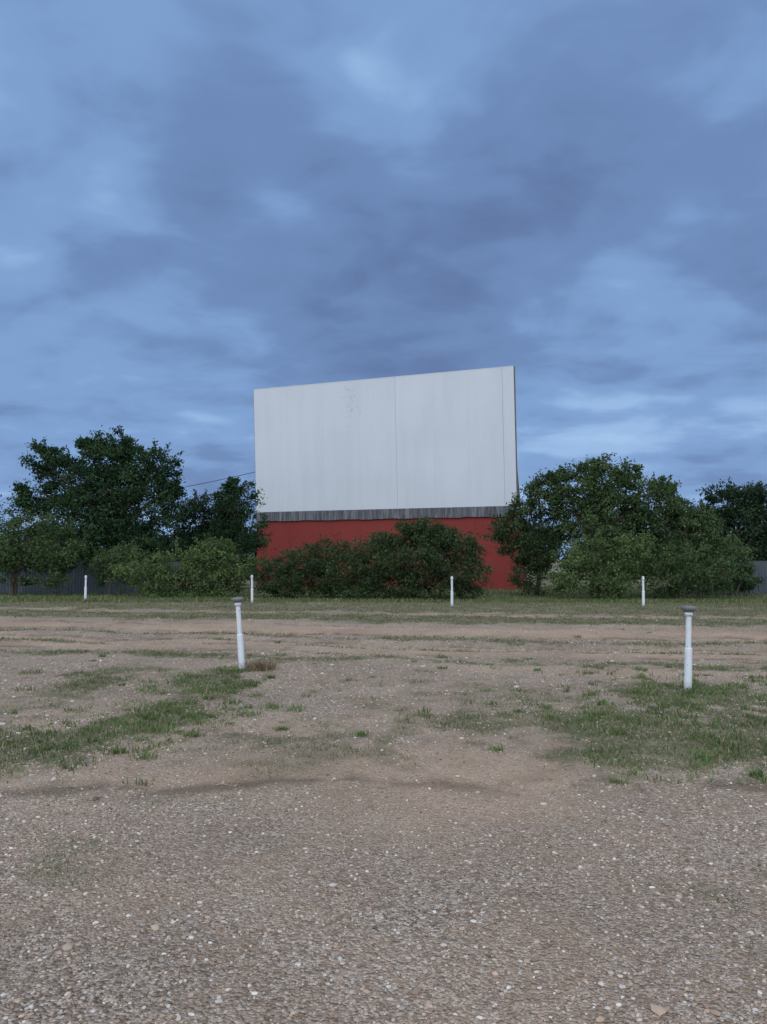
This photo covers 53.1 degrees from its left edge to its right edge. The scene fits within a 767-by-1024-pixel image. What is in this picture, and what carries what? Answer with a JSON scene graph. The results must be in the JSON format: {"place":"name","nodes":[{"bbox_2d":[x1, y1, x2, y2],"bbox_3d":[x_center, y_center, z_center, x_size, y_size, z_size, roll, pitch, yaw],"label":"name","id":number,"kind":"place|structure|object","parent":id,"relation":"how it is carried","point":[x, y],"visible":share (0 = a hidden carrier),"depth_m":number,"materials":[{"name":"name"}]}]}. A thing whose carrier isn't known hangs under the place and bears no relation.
{"place":"outdoors","nodes":[
{"label":"outdoors","id":0,"kind":"place"},
{"bbox_2d":[0,560,766,1023],"bbox_3d":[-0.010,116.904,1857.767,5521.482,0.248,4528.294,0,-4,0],"label":"ground","id":1,"kind":"structure","parent":0,"point":[238,842],"depth_m":4.57,"materials":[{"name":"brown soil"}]},
{"bbox_2d":[0,494,98,595],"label":"mesquite tree","id":2,"kind":"object","parent":1,"relation":"on","point":[36,555],"visible":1,"depth_m":33.60,"materials":[{"name":"green plant"}]},
{"bbox_2d":[84,575,86,599],"bbox_3d":[-11.200,3.012,28.869,0.198,1.254,0.199,0,-4,0],"label":"speaker post","id":3,"kind":"object","parent":1,"relation":"on","point":[85,591],"visible":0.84,"depth_m":28.85,"materials":[{"name":"white metal"}]},
{"bbox_2d":[0,562,184,594],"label":"corrugated fence","id":4,"kind":"object","parent":1,"relation":"on","point":[77,585],"visible":0.13,"depth_m":37.12,"materials":[{"name":"metal"}]},
{"bbox_2d":[1,425,199,569],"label":"oak tree","id":5,"kind":"object","parent":1,"relation":"on","point":[111,523],"visible":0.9,"depth_m":37.51,"materials":[{"name":"green plant"}]},
{"bbox_2d":[83,537,152,595],"bbox_3d":[-11.966,2.615,34.614,3.244,2.983,2.454,-2,-4,34],"label":"shrub","id":6,"kind":"object","parent":1,"relation":"on","point":[113,558],"visible":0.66,"depth_m":34.13,"materials":[{"name":"green plant"}]},
{"bbox_2d":[108,536,204,598],"bbox_3d":[-9.401,2.454,31.883,4.122,2.963,2.667,0,-4,0],"label":"shrub","id":7,"kind":"object","parent":1,"relation":"on","point":[165,577],"visible":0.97,"depth_m":31.52,"materials":[{"name":"green plant"}]},
{"bbox_2d":[165,488,235,582],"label":"oak tree","id":8,"kind":"object","parent":1,"relation":"on","point":[203,509],"visible":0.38,"depth_m":42.47,"materials":[{"name":"green plant"}]},
{"bbox_2d":[166,534,260,597],"bbox_3d":[-6.990,2.443,32.443,3.259,3.060,2.965,3,-5,-44],"label":"shrub","id":9,"kind":"object","parent":1,"relation":"on","point":[221,579],"visible":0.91,"depth_m":32.12,"materials":[{"name":"green plant"}]},
{"bbox_2d":[186,476,275,588],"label":"oak tree","id":10,"kind":"object","parent":1,"relation":"on","point":[228,504],"visible":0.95,"depth_m":40.22,"materials":[{"name":"green plant"}]},
{"bbox_2d":[231,597,247,669],"bbox_3d":[-2.049,1.891,11.004,0.198,1.346,0.199,-4,-4,0],"label":"speaker post","id":11,"kind":"object","parent":1,"relation":"on","point":[237,601],"visible":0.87,"depth_m":10.98,"materials":[{"name":"white metal"}]},
{"bbox_2d":[250,575,252,602],"bbox_3d":[-4.736,2.924,27.672,0.198,1.304,0.199,-1,-4,0],"label":"speaker post","id":12,"kind":"object","parent":1,"relation":"on","point":[251,589],"visible":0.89,"depth_m":27.64,"materials":[{"name":"white metal"}]},
{"bbox_2d":[239,658,279,672],"bbox_3d":[-1.760,2.182,10.995,0.765,0.184,0.748,0,-4,0],"label":"dry weed plant","id":13,"kind":"object","parent":1,"relation":"on","point":[260,666],"visible":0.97,"depth_m":10.99,"materials":[{"name":"brown plant"}]},
{"bbox_2d":[241,536,344,599],"bbox_3d":[-3.691,2.451,31.371,4.519,2.925,3.151,0,-4,0],"label":"juniper bush","id":14,"kind":"object","parent":1,"relation":"on","point":[290,570],"visible":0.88,"depth_m":30.95,"materials":[{"name":"green plant"}]},
{"bbox_2d":[0,520,766,579],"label":"distant treeline","id":15,"kind":"object","parent":1,"relation":"on","point":[167,542],"visible":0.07,"depth_m":64.05,"materials":[{"name":"green plant"}]},
{"bbox_2d":[253,366,525,589],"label":"drive in screen","id":16,"kind":"object","parent":1,"relation":"on","point":[356,459],"visible":0.84,"depth_m":45.82,"materials":[{"name":"white paint"}]},
{"bbox_2d":[311,513,495,599],"bbox_3d":[0.827,1.966,30.932,7.576,3.826,3.610,0,-4,0],"label":"juniper bush","id":17,"kind":"object","parent":1,"relation":"on","point":[421,541],"visible":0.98,"depth_m":30.46,"materials":[{"name":"green plant"}]},
{"bbox_2d":[450,576,454,606],"bbox_3d":[2.280,2.796,25.576,0.198,1.304,0.199,0,-4,0],"label":"speaker post","id":18,"kind":"object","parent":1,"relation":"on","point":[451,578],"visible":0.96,"depth_m":25.54,"materials":[{"name":"white metal"}]},
{"bbox_2d":[216,763,766,817],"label":"twigs","id":19,"kind":"object","parent":1,"relation":"on","point":[677,785],"visible":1,"depth_m":5.28,"materials":[{"name":"beige wood"}]},
{"bbox_2d":[479,467,579,596],"bbox_3d":[6.815,1.062,35.310,4.775,6.185,3.211,0,-4,0],"label":"juniper tree","id":20,"kind":"object","parent":1,"relation":"on","point":[533,558],"visible":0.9,"depth_m":35.03,"materials":[{"name":"green plant"}]},
{"bbox_2d":[540,527,655,599],"bbox_3d":[8.911,2.289,31.929,4.852,3.309,2.858,0,-4,0],"label":"shrub","id":21,"kind":"object","parent":1,"relation":"on","point":[612,582],"visible":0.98,"depth_m":31.59,"materials":[{"name":"green plant"}]},
{"bbox_2d":[533,452,688,593],"bbox_3d":[10.232,0.676,35.348,7.029,6.943,5.174,0,-4,0],"label":"oak tree","id":22,"kind":"object","parent":1,"relation":"on","point":[634,516],"visible":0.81,"depth_m":34.55,"materials":[{"name":"green plant"}]},
{"bbox_2d":[641,576,645,606],"bbox_3d":[8.653,2.795,25.576,0.198,1.304,0.199,0,-4,0],"label":"speaker post","id":23,"kind":"object","parent":1,"relation":"on","point":[643,596],"visible":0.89,"depth_m":25.55,"materials":[{"name":"white metal"}]},
{"bbox_2d":[679,605,696,691],"bbox_3d":[3.673,1.792,9.257,0.198,1.326,0.199,2,-4,0],"label":"speaker post","id":24,"kind":"object","parent":1,"relation":"on","point":[688,610],"visible":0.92,"depth_m":9.23,"materials":[{"name":"white metal"}]},
{"bbox_2d":[624,538,755,599],"bbox_3d":[12.742,2.548,32.337,5.508,2.867,2.972,0,-4,0],"label":"shrub","id":25,"kind":"object","parent":1,"relation":"on","point":[699,570],"visible":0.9,"depth_m":32.10,"materials":[{"name":"green plant"}]},
{"bbox_2d":[629,492,758,597],"bbox_3d":[14.001,1.584,34.869,5.788,5.075,3.463,0,-4,0],"label":"mesquite tree","id":26,"kind":"object","parent":1,"relation":"on","point":[689,522],"visible":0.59,"depth_m":34.60,"materials":[{"name":"green plant"}]},
{"bbox_2d":[648,477,766,560],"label":"oak tree","id":27,"kind":"object","parent":1,"relation":"on","point":[747,510],"visible":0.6,"depth_m":44.39,"materials":[{"name":"green plant"}]},
{"bbox_2d":[676,561,766,594],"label":"corrugated fence","id":28,"kind":"object","parent":1,"relation":"on","point":[761,566],"visible":0.04,"depth_m":37.51,"materials":[{"name":"metal"}]},
{"bbox_2d":[708,544,765,596],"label":"shrub","id":29,"kind":"object","parent":1,"relation":"on","point":[748,586],"visible":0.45,"depth_m":35.18,"materials":[{"name":"green plant"}]},
{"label":"utility pole","id":30,"kind":"object","parent":1,"relation":"on","visible":0},
{"bbox_2d":[0,472,253,514],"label":"power cable","id":31,"kind":"object","parent":30,"relation":"attached to","point":[191,485],"visible":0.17,"depth_m":60.56,"materials":[{"name":"grey plastic"}]},
{"bbox_2d":[0,586,766,963],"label":"grass","id":32,"kind":"structure","parent":0,"point":[680,696],"depth_m":9.20,"materials":[{"name":"green plant"}]},
{"bbox_2d":[0,0,766,559],"label":"sky","id":33,"kind":"structure","parent":0,"point":[205,205],"materials":[{"name":"blue"}]}
]}

